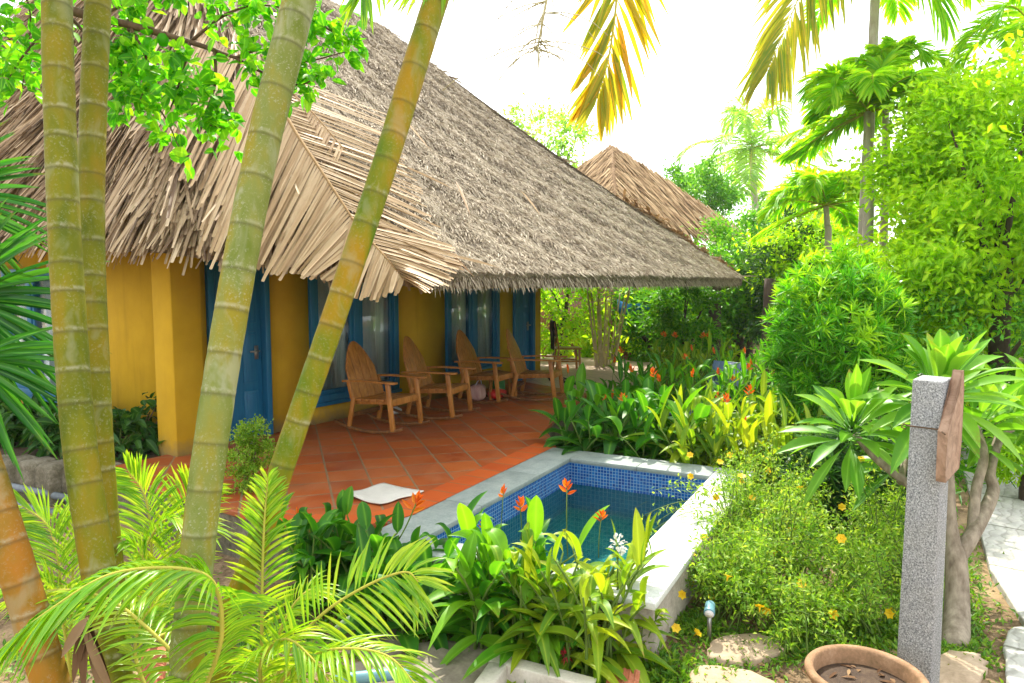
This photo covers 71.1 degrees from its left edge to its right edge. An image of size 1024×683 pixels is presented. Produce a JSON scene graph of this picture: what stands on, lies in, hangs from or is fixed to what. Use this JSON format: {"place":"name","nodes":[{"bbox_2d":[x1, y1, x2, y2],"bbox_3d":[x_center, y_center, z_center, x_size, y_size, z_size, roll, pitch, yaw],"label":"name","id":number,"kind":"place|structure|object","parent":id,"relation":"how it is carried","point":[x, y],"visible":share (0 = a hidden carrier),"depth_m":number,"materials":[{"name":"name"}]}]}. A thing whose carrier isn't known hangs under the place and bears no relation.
{"place":"outdoors","nodes":[
{"label":"outdoors","id":0,"kind":"place"},
{"bbox_2d":[0,298,1022,682],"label":"ground","id":1,"kind":"structure","parent":0,"point":[800,676],"depth_m":4.88,"materials":[{"name":"soil"}]},
{"bbox_2d":[0,451,71,682],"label":"palm tree","id":2,"kind":"object","parent":1,"relation":"on","point":[22,588],"visible":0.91,"depth_m":2.46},
{"bbox_2d":[0,483,90,681],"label":"young palm","id":3,"kind":"object","parent":1,"relation":"on","point":[35,531],"visible":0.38,"depth_m":3.43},
{"bbox_2d":[0,119,108,480],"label":"fan palm","id":4,"kind":"object","parent":1,"relation":"on","point":[18,358],"visible":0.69,"depth_m":4.13,"materials":[{"name":"green plant"}]},
{"bbox_2d":[2,454,121,506],"bbox_3d":[-5.185,1.442,7.532,2.612,0.478,0.455,1,5,16],"label":"stone border","id":5,"kind":"object","parent":1,"relation":"on","point":[47,473],"visible":0.33,"depth_m":7.28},
{"bbox_2d":[11,483,67,500],"bbox_3d":[-5.316,1.452,7.365,2.256,0.316,0.072,1,5,13],"label":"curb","id":6,"kind":"object","parent":5,"relation":"attached to","point":[54,495],"depth_m":7.22,"materials":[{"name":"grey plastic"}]},
{"bbox_2d":[0,417,157,463],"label":"bed soil","id":7,"kind":"structure","parent":1,"relation":"on","point":[18,451],"depth_m":7.84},
{"bbox_2d":[0,394,57,448],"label":"bedding plant","id":8,"kind":"object","parent":7,"relation":"on","point":[11,425],"visible":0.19,"depth_m":8.16,"materials":[{"name":"green plant"}]},
{"bbox_2d":[20,406,122,457],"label":"bedding plant","id":9,"kind":"object","parent":7,"relation":"on","point":[50,428],"visible":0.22,"depth_m":7.70,"materials":[{"name":"green plant"}]},
{"bbox_2d":[60,399,165,459],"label":"bedding plant","id":10,"kind":"object","parent":7,"relation":"on","point":[132,422],"visible":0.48,"depth_m":7.74,"materials":[{"name":"green plant"}]},
{"bbox_2d":[41,0,133,682],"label":"palm tree","id":11,"kind":"object","parent":1,"relation":"on","point":[88,507],"visible":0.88,"depth_m":2.65,"materials":[{"name":"plant"}]},
{"bbox_2d":[78,0,129,643],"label":"palm tree","id":12,"kind":"object","parent":1,"relation":"on","point":[93,102],"visible":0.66,"depth_m":3.02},
{"bbox_2d":[0,553,280,682],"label":"young palm","id":13,"kind":"object","parent":1,"relation":"on","point":[42,625],"visible":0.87,"depth_m":2.15,"materials":[{"name":"plant"}]},
{"bbox_2d":[61,614,110,682],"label":"dry frond","id":14,"kind":"object","parent":13,"relation":"hanging from","point":[97,661],"visible":0.9,"depth_m":2.36,"materials":[{"name":"brown plant"}]},
{"bbox_2d":[73,450,233,640],"bbox_3d":[-1.822,1.230,3.814,0.660,1.478,1.831,-2,5,-23],"label":"young palm","id":15,"kind":"object","parent":1,"relation":"on","point":[126,487],"visible":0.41,"depth_m":3.47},
{"bbox_2d":[0,0,368,182],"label":"overhanging tree","id":16,"kind":"object","parent":1,"relation":"on","point":[133,48],"visible":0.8,"depth_m":3.84,"materials":[{"name":"green plant"}]},
{"bbox_2d":[222,413,275,495],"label":"fine leaf shrub","id":17,"kind":"object","parent":1,"relation":"on","point":[254,450],"visible":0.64,"depth_m":6.24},
{"bbox_2d":[168,0,385,682],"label":"palm tree","id":18,"kind":"object","parent":1,"relation":"on","point":[280,73],"visible":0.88,"depth_m":2.47,"materials":[{"name":"plant"}]},
{"bbox_2d":[223,467,346,682],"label":"young palm","id":19,"kind":"object","parent":1,"relation":"on","point":[272,508],"visible":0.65,"depth_m":2.90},
{"bbox_2d":[212,532,456,682],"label":"young palm","id":20,"kind":"object","parent":1,"relation":"on","point":[303,659],"visible":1,"depth_m":2.62,"materials":[{"name":"plant"}]},
{"bbox_2d":[118,397,586,571],"bbox_3d":[-0.384,1.379,9.382,3.482,0.548,7.986,3,6,34],"label":"terrace base","id":21,"kind":"object","parent":1,"relation":"on","point":[225,542],"visible":0.02,"depth_m":5.89,"materials":[{"name":"stone"}]},
{"bbox_2d":[116,380,586,531],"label":"terrace","id":22,"kind":"structure","parent":21,"relation":"on","point":[334,459],"depth_m":7.81,"materials":[{"name":"tile"}]},
{"bbox_2d":[334,341,430,433],"bbox_3d":[-1.610,0.548,8.882,1.040,1.074,0.700,3,6,28],"label":"rocking chair","id":23,"kind":"object","parent":22,"relation":"on","point":[364,382],"visible":1,"depth_m":8.91,"materials":[{"name":"orange wood"}]},
{"bbox_2d":[354,483,423,503],"bbox_3d":[-1.121,1.300,6.189,0.519,0.039,0.496,3,6,34],"label":"floor mat","id":24,"kind":"object","parent":22,"relation":"on","point":[381,493],"visible":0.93,"depth_m":6.18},
{"bbox_2d":[279,443,554,523],"bbox_3d":[-0.615,1.277,6.718,0.910,0.001,3.400,3,6,34],"label":"terrace border","id":25,"kind":"object","parent":22,"relation":"on","point":[433,496],"visible":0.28,"depth_m":6.53,"materials":[{"name":"orange tile"}]},
{"bbox_2d":[393,336,479,419],"bbox_3d":[-1.028,0.475,9.735,1.040,1.074,0.700,2,5,21],"label":"rocking chair","id":26,"kind":"object","parent":22,"relation":"on","point":[414,361],"visible":0.9,"depth_m":9.74,"materials":[{"name":"orange wood"}]},
{"bbox_2d":[446,330,523,403],"bbox_3d":[-0.411,0.370,10.960,1.040,1.074,0.700,2,5,26],"label":"rocking chair","id":27,"kind":"object","parent":22,"relation":"on","point":[466,354],"visible":0.88,"depth_m":10.93,"materials":[{"name":"orange wood"}]},
{"bbox_2d":[500,329,567,400],"bbox_3d":[0.360,0.349,11.201,1.040,1.074,0.700,1,5,16],"label":"rocking chair","id":28,"kind":"object","parent":22,"relation":"on","point":[521,370],"visible":0.93,"depth_m":11.11,"materials":[{"name":"orange wood"}]},
{"bbox_2d":[337,627,404,658],"bbox_3d":[-0.873,1.894,4.445,0.477,0.126,0.385,0,5,-4],"label":"rock","id":29,"kind":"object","parent":1,"relation":"on","point":[395,641],"depth_m":4.40,"materials":[{"name":"stone"}]},
{"bbox_2d":[334,667,415,682],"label":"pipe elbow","id":30,"kind":"object","parent":1,"relation":"on","point":[362,676],"visible":0.23,"depth_m":3.90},
{"bbox_2d":[0,0,753,456],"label":"thatched bungalow","id":31,"kind":"object","parent":1,"relation":"on","point":[492,224],"visible":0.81,"depth_m":8.41,"materials":[{"name":"plant"}]},
{"bbox_2d":[0,269,57,405],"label":"window","id":32,"kind":"structure","parent":31,"relation":"in","point":[46,283],"depth_m":9.72,"materials":[{"name":"glass"}]},
{"bbox_2d":[204,260,273,440],"bbox_3d":[-3.156,0.070,8.250,0.166,2.150,0.800,3,6,34],"label":"door","id":33,"kind":"structure","parent":31,"relation":"in","point":[254,385],"depth_m":8.43,"materials":[{"name":"blue paint"}]},
{"bbox_2d":[308,274,401,407],"bbox_3d":[-2.139,-0.222,9.723,0.190,2.020,1.650,3,6,34],"label":"window","id":34,"kind":"structure","parent":31,"relation":"in","point":[374,325],"depth_m":9.79,"materials":[{"name":"glass"}]},
{"bbox_2d":[445,288,501,373],"bbox_3d":[-0.672,-0.466,11.868,0.190,1.900,1.490,3,6,34],"label":"window","id":35,"kind":"structure","parent":31,"relation":"in","point":[476,313],"depth_m":11.87,"materials":[{"name":"glass"}]},
{"bbox_2d":[513,288,534,380],"bbox_3d":[0.183,-0.350,13.145,0.166,2.150,0.680,3,6,34],"label":"door","id":36,"kind":"structure","parent":31,"relation":"in","point":[523,304],"depth_m":13.24,"materials":[{"name":"blue paint"}]},
{"bbox_2d":[0,553,777,682],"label":"weeds","id":37,"kind":"object","parent":1,"relation":"on","point":[656,669],"visible":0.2,"depth_m":4.22,"materials":[{"name":"green plant"}]},
{"bbox_2d":[317,522,464,657],"bbox_3d":[-0.701,1.637,4.678,1.132,0.975,1.134,3,6,34],"label":"heliconia","id":38,"kind":"object","parent":1,"relation":"on","point":[410,642],"visible":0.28,"depth_m":4.50,"materials":[{"name":"green plant"}]},
{"bbox_2d":[266,486,527,619],"bbox_3d":[-0.813,1.490,5.142,1.769,1.025,1.008,-1,5,-7],"label":"heliconia","id":39,"kind":"object","parent":1,"relation":"on","point":[319,542],"visible":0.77,"depth_m":4.99,"materials":[{"name":"green plant"}]},
{"bbox_2d":[210,0,669,682],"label":"palm tree","id":40,"kind":"object","parent":1,"relation":"on","point":[608,92],"visible":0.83,"depth_m":3.21,"materials":[{"name":"plant"}]},
{"bbox_2d":[402,640,488,682],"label":"paving slab","id":41,"kind":"structure","parent":1,"relation":"on","point":[455,669],"depth_m":4.14,"materials":[{"name":"stone"}]},
{"bbox_2d":[407,478,608,680],"bbox_3d":[-0.024,1.498,4.407,1.190,1.329,1.128,-2,5,-22],"label":"heliconia","id":42,"kind":"object","parent":1,"relation":"on","point":[479,577],"visible":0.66,"depth_m":4.26,"materials":[{"name":"green plant"}]},
{"bbox_2d":[474,655,596,682],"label":"concrete planter","id":43,"kind":"object","parent":1,"relation":"on","point":[524,671],"visible":0.73,"depth_m":3.95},
{"bbox_2d":[498,92,605,167],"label":"tree","id":44,"kind":"object","parent":1,"relation":"on","point":[564,121],"visible":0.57,"depth_m":29.99,"materials":[{"name":"green plant"}]},
{"bbox_2d":[372,447,753,668],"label":"swimming pool","id":45,"kind":"structure","parent":1,"relation":"in","point":[542,475],"depth_m":6.17,"materials":[{"name":"white tile"}]},
{"bbox_2d":[501,484,686,570],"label":"water","id":46,"kind":"structure","parent":45,"relation":"in","point":[585,504],"depth_m":6.42,"materials":[{"name":"teal liquid"}]},
{"bbox_2d":[473,507,679,682],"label":"heliconia","id":47,"kind":"object","parent":1,"relation":"on","point":[584,612],"visible":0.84,"depth_m":4.09,"materials":[{"name":"green plant"}]},
{"bbox_2d":[540,287,622,359],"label":"shrub","id":48,"kind":"object","parent":1,"relation":"on","point":[567,327],"visible":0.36,"depth_m":16.99,"materials":[{"name":"green plant"}]},
{"bbox_2d":[520,354,656,392],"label":"porch floor","id":49,"kind":"structure","parent":1,"relation":"on","point":[594,373],"depth_m":14.50,"materials":[{"name":"grey tile"}]},
{"bbox_2d":[553,322,581,369],"bbox_3d":[1.110,0.087,14.708,0.577,1.004,0.440,0,5,-6],"label":"wooden chair","id":50,"kind":"object","parent":49,"relation":"on","point":[559,348],"visible":0.72,"depth_m":14.56,"materials":[{"name":"orange wood"}]},
{"bbox_2d":[530,364,669,456],"bbox_3d":[0.974,1.168,8.099,1.684,1.690,1.535,3,6,34],"label":"heliconia","id":51,"kind":"object","parent":1,"relation":"on","point":[584,435],"visible":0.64,"depth_m":8.02,"materials":[{"name":"green plant"}]},
{"bbox_2d":[577,287,633,366],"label":"pale stemmed shrub","id":52,"kind":"object","parent":1,"relation":"on","point":[601,357],"visible":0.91,"depth_m":15.47,"materials":[{"name":"green plant"}]},
{"bbox_2d":[216,571,1004,682],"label":"leaf litter","id":53,"kind":"object","parent":1,"relation":"on","point":[780,679],"visible":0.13,"depth_m":4.42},
{"bbox_2d":[563,362,660,441],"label":"heliconia","id":54,"kind":"object","parent":1,"relation":"on","point":[647,386],"visible":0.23,"depth_m":9.23,"materials":[{"name":"green plant"}]},
{"bbox_2d":[540,145,748,360],"bbox_3d":[3.070,-2.812,22.268,6.905,6.497,6.899,-4,6,-39],"label":"thatched hut","id":55,"kind":"object","parent":1,"relation":"on","point":[613,169],"visible":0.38,"depth_m":20.77,"materials":[{"name":"brown plant"}]},
{"bbox_2d":[600,346,689,415],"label":"heliconia","id":56,"kind":"object","parent":1,"relation":"on","point":[643,373],"visible":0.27,"depth_m":10.95,"materials":[{"name":"green plant"}]},
{"bbox_2d":[623,608,673,662],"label":"garden herb","id":57,"kind":"object","parent":1,"relation":"on","point":[659,611],"visible":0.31,"depth_m":4.16,"materials":[{"name":"green plant"}]},
{"bbox_2d":[596,286,703,361],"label":"shrub","id":58,"kind":"object","parent":1,"relation":"on","point":[631,330],"visible":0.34,"depth_m":16.59,"materials":[{"name":"green plant"}]},
{"bbox_2d":[591,367,716,464],"bbox_3d":[1.555,1.096,7.974,1.511,1.608,1.469,3,6,34],"label":"heliconia","id":59,"kind":"object","parent":1,"relation":"on","point":[701,410],"visible":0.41,"depth_m":7.79,"materials":[{"name":"green plant"}]},
{"bbox_2d":[644,331,718,389],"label":"heliconia","id":60,"kind":"object","parent":1,"relation":"on","point":[671,351],"visible":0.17,"depth_m":13.86,"materials":[{"name":"green plant"}]},
{"bbox_2d":[641,473,727,533],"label":"trailing herb","id":61,"kind":"object","parent":1,"relation":"on","point":[705,493],"visible":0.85,"depth_m":5.62,"materials":[{"name":"green plant"}]},
{"bbox_2d":[633,242,739,379],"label":"shrub","id":62,"kind":"object","parent":1,"relation":"on","point":[668,318],"visible":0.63,"depth_m":14.73,"materials":[{"name":"green plant"}]},
{"bbox_2d":[623,377,770,492],"bbox_3d":[1.970,1.211,7.586,1.598,1.557,1.501,0,5,0],"label":"heliconia","id":63,"kind":"object","parent":1,"relation":"on","point":[707,451],"visible":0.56,"depth_m":7.42,"materials":[{"name":"green plant"}]},
{"bbox_2d":[650,360,747,426],"bbox_3d":[2.831,0.854,10.711,1.808,0.968,0.804,-5,7,-43],"label":"sun lounger","id":64,"kind":"object","parent":1,"relation":"on","point":[718,364],"visible":0.06,"depth_m":11.26,"materials":[{"name":"blue fabric"}]},
{"bbox_2d":[653,328,748,400],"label":"heliconia","id":65,"kind":"object","parent":1,"relation":"on","point":[700,359],"visible":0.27,"depth_m":12.80,"materials":[{"name":"green plant"}]},
{"bbox_2d":[658,145,753,245],"bbox_3d":[7.651,-4.210,30.323,4.524,7.719,4.809,-2,5,-25],"label":"tree","id":66,"kind":"object","parent":1,"relation":"on","point":[722,191],"visible":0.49,"depth_m":29.15,"materials":[{"name":"green plant"}]},
{"bbox_2d":[655,341,757,426],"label":"heliconia","id":67,"kind":"object","parent":1,"relation":"on","point":[725,375],"visible":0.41,"depth_m":10.42,"materials":[{"name":"green plant"}]},
{"bbox_2d":[671,523,748,635],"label":"flowering shrub","id":68,"kind":"object","parent":1,"relation":"on","point":[682,596],"visible":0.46,"depth_m":4.82,"materials":[{"name":"green plant"}]},
{"bbox_2d":[687,458,767,556],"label":"flowering shrub","id":69,"kind":"object","parent":1,"relation":"on","point":[736,507],"visible":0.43,"depth_m":5.62,"materials":[{"name":"green plant"}]},
{"bbox_2d":[675,234,784,361],"bbox_3d":[5.313,-0.854,16.975,3.387,3.359,3.437,3,6,34],"label":"tree","id":70,"kind":"object","parent":1,"relation":"on","point":[741,304],"visible":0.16,"depth_m":16.17,"materials":[{"name":"green plant"}]},
{"bbox_2d":[689,665,775,682],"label":"stepping stone","id":71,"kind":"object","parent":1,"relation":"on","point":[712,672],"visible":0.96,"depth_m":4.03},
{"bbox_2d":[705,338,774,411],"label":"heliconia","id":72,"kind":"object","parent":1,"relation":"on","point":[755,370],"visible":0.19,"depth_m":11.92,"materials":[{"name":"green plant"}]},
{"bbox_2d":[684,493,796,631],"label":"flowering shrub","id":73,"kind":"object","parent":1,"relation":"on","point":[739,585],"visible":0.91,"depth_m":4.68,"materials":[{"name":"green plant"}]},
{"bbox_2d":[686,368,795,465],"bbox_3d":[2.826,1.146,8.734,1.702,1.566,1.778,1,5,7],"label":"heliconia","id":74,"kind":"object","parent":1,"relation":"on","point":[752,397],"visible":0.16,"depth_m":8.55,"materials":[{"name":"green plant"}]},
{"bbox_2d":[707,633,783,668],"bbox_3d":[1.409,1.905,4.372,0.527,0.117,0.312,-2,5,-23],"label":"stepping stone","id":75,"kind":"object","parent":1,"relation":"on","point":[718,647],"visible":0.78,"depth_m":4.31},
{"bbox_2d":[681,191,822,357],"bbox_3d":[6.049,-1.566,18.496,3.966,4.504,4.030,-4,7,-42],"label":"shrub","id":76,"kind":"object","parent":1,"relation":"on","point":[750,218],"visible":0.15,"depth_m":18.12,"materials":[{"name":"green plant"}]},
{"bbox_2d":[673,92,838,232],"bbox_3d":[11.229,-6.235,34.418,7.884,11.043,7.716,-2,5,-20],"label":"palm tree","id":77,"kind":"object","parent":1,"relation":"on","point":[751,177],"visible":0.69,"depth_m":33.32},
{"bbox_2d":[687,422,837,543],"bbox_3d":[2.202,1.192,6.155,1.192,1.081,1.054,-2,5,-25],"label":"flowering shrub","id":78,"kind":"object","parent":1,"relation":"on","point":[747,467],"visible":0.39,"depth_m":6.06,"materials":[{"name":"green plant"}]},
{"bbox_2d":[703,392,822,502],"bbox_3d":[2.664,1.189,7.503,1.614,1.453,1.626,3,6,34],"label":"heliconia","id":79,"kind":"object","parent":1,"relation":"on","point":[750,432],"visible":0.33,"depth_m":7.22,"materials":[{"name":"green plant"}]},
{"bbox_2d":[760,278,774,391],"bbox_3d":[4.505,0.035,12.630,0.240,2.283,0.251,3,6,34],"label":"wooden post","id":80,"kind":"object","parent":1,"relation":"on","point":[768,288],"visible":0.3,"depth_m":12.50,"materials":[{"name":"brown wood"}]},
{"bbox_2d":[723,369,814,450],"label":"heliconia","id":81,"kind":"object","parent":1,"relation":"on","point":[764,392],"visible":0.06,"depth_m":8.93,"materials":[{"name":"green plant"}]},
{"bbox_2d":[727,191,850,352],"bbox_3d":[5.917,-1.178,15.362,2.832,4.241,3.009,-1,5,-16],"label":"tree","id":82,"kind":"object","parent":1,"relation":"on","point":[755,330],"visible":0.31,"depth_m":15.06,"materials":[{"name":"green plant"}]},
{"bbox_2d":[746,173,854,235],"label":"palm tree","id":83,"kind":"object","parent":1,"relation":"on","point":[763,194],"visible":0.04,"depth_m":35.74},
{"bbox_2d":[741,567,862,660],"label":"flowering shrub","id":84,"kind":"object","parent":1,"relation":"on","point":[800,619],"visible":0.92,"depth_m":4.44,"materials":[{"name":"green plant"}]},
{"bbox_2d":[729,462,874,592],"bbox_3d":[1.991,1.328,5.216,0.994,0.972,1.085,0,5,2],"label":"flowering shrub","id":85,"kind":"object","parent":1,"relation":"on","point":[804,537],"visible":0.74,"depth_m":5.13,"materials":[{"name":"green plant"}]},
{"bbox_2d":[726,210,894,306],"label":"shrub","id":86,"kind":"object","parent":1,"relation":"on","point":[781,237],"visible":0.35,"depth_m":14.89,"materials":[{"name":"green plant"}]},
{"bbox_2d":[623,359,1016,511],"bbox_3d":[5.554,0.976,13.930,11.681,0.229,14.780,0,5,-2],"label":"ground cover","id":87,"kind":"object","parent":1,"relation":"on","point":[963,461],"visible":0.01,"depth_m":8.17,"materials":[{"name":"green plant"}]},
{"bbox_2d":[749,164,900,315],"bbox_3d":[5.868,-1.109,13.732,2.889,4.362,2.189,-1,5,-8],"label":"palm tree","id":88,"kind":"object","parent":1,"relation":"on","point":[814,189],"visible":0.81,"depth_m":13.37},
{"bbox_2d":[773,405,907,536],"bbox_3d":[3.072,1.152,6.636,1.380,1.183,1.453,3,6,34],"label":"round shrub","id":89,"kind":"object","parent":1,"relation":"on","point":[834,477],"visible":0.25,"depth_m":6.28,"materials":[{"name":"green plant"}]},
{"bbox_2d":[777,505,903,636],"bbox_3d":[2.247,1.484,4.694,0.886,0.798,0.827,-2,5,-23],"label":"flowering shrub","id":90,"kind":"object","parent":1,"relation":"on","point":[849,567],"visible":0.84,"depth_m":4.62,"materials":[{"name":"green plant"}]},
{"bbox_2d":[755,234,927,429],"bbox_3d":[3.598,0.193,7.951,1.835,2.764,1.752,3,6,34],"label":"round shrub","id":91,"kind":"object","parent":1,"relation":"on","point":[871,326],"visible":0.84,"depth_m":7.53,"materials":[{"name":"green plant"}]},
{"bbox_2d":[668,496,1018,682],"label":"ground cover","id":92,"kind":"object","parent":1,"relation":"on","point":[699,622],"visible":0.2,"depth_m":4.57,"materials":[{"name":"green plant"}]},
{"bbox_2d":[811,455,905,585],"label":"flowering shrub","id":93,"kind":"object","parent":1,"relation":"on","point":[874,523],"visible":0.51,"depth_m":5.38,"materials":[{"name":"green plant"}]},
{"bbox_2d":[733,0,984,246],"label":"palm tree","id":94,"kind":"object","parent":1,"relation":"on","point":[779,68],"visible":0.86,"depth_m":10.71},
{"bbox_2d":[771,43,961,420],"bbox_3d":[5.446,-1.600,11.129,2.845,5.786,2.832,3,6,34],"label":"palm tree","id":95,"kind":"object","parent":1,"relation":"on","point":[856,92],"visible":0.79,"depth_m":10.85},
{"bbox_2d":[804,644,928,682],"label":"clay pot","id":96,"kind":"object","parent":1,"relation":"on","point":[840,663],"visible":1,"depth_m":3.77,"materials":[{"name":"ceramic"}]},
{"bbox_2d":[840,35,954,270],"bbox_3d":[6.211,-1.855,12.194,2.168,6.113,1.899,0,5,-4],"label":"palm tree","id":97,"kind":"object","parent":1,"relation":"on","point":[885,47],"visible":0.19,"depth_m":11.38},
{"bbox_2d":[776,328,1023,647],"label":"frangipani","id":98,"kind":"object","parent":1,"relation":"on","point":[944,354],"visible":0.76,"depth_m":4.84,"materials":[{"name":"green plant"}]},
{"bbox_2d":[798,10,1023,354],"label":"tree","id":99,"kind":"object","parent":1,"relation":"on","point":[973,133],"visible":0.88,"depth_m":8.91,"materials":[{"name":"green plant"}]},
{"bbox_2d":[836,223,1013,425],"bbox_3d":[5.293,-0.136,9.616,2.620,3.145,2.591,3,6,34],"label":"shrub","id":100,"kind":"object","parent":1,"relation":"on","point":[935,325],"visible":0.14,"depth_m":8.91,"materials":[{"name":"green plant"}]},
{"bbox_2d":[897,369,963,682],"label":"stone post","id":101,"kind":"object","parent":1,"relation":"on","point":[936,426],"visible":1,"depth_m":3.81,"materials":[{"name":"stone"}]},
{"bbox_2d":[939,650,988,682],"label":"stepping stone","id":102,"kind":"object","parent":1,"relation":"on","point":[961,667],"visible":0.76,"depth_m":4.10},
{"bbox_2d":[943,0,1023,361],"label":"palm tree","id":103,"kind":"object","parent":1,"relation":"on","point":[990,25],"visible":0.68,"depth_m":10.03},
{"bbox_2d":[1002,626,1023,682],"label":"stepping stone","id":104,"kind":"object","parent":1,"relation":"on","point":[1013,649],"visible":0.94,"depth_m":4.24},
{"bbox_2d":[0,0,1023,281],"label":"sky","id":105,"kind":"structure","parent":0,"point":[706,45],"materials":[{"name":"white"}]},
{"bbox_2d":[919,374,1023,625],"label":"path","id":106,"kind":"structure","parent":0,"point":[1003,530],"depth_m":6.06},
{"bbox_2d":[873,161,1023,405],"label":"tree","id":107,"kind":"object","parent":106,"relation":"on","point":[1018,217],"visible":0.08,"depth_m":9.53,"materials":[{"name":"green plant"}]},
{"bbox_2d":[895,258,1023,452],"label":"shrub","id":108,"kind":"object","parent":106,"relation":"on","point":[1007,361],"visible":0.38,"depth_m":8.48,"materials":[{"name":"green plant"}]},
{"bbox_2d":[982,257,1013,437],"bbox_3d":[6.132,0.217,9.040,0.260,2.533,0.269,3,6,34],"label":"wooden post","id":109,"kind":"object","parent":106,"relation":"on","point":[1001,345],"visible":0.17,"depth_m":8.92,"materials":[{"name":"brown wood"}]},
{"bbox_2d":[984,381,1023,500],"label":"shrub","id":110,"kind":"object","parent":106,"relation":"on","point":[1004,473],"visible":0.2,"depth_m":7.26,"materials":[{"name":"green plant"}]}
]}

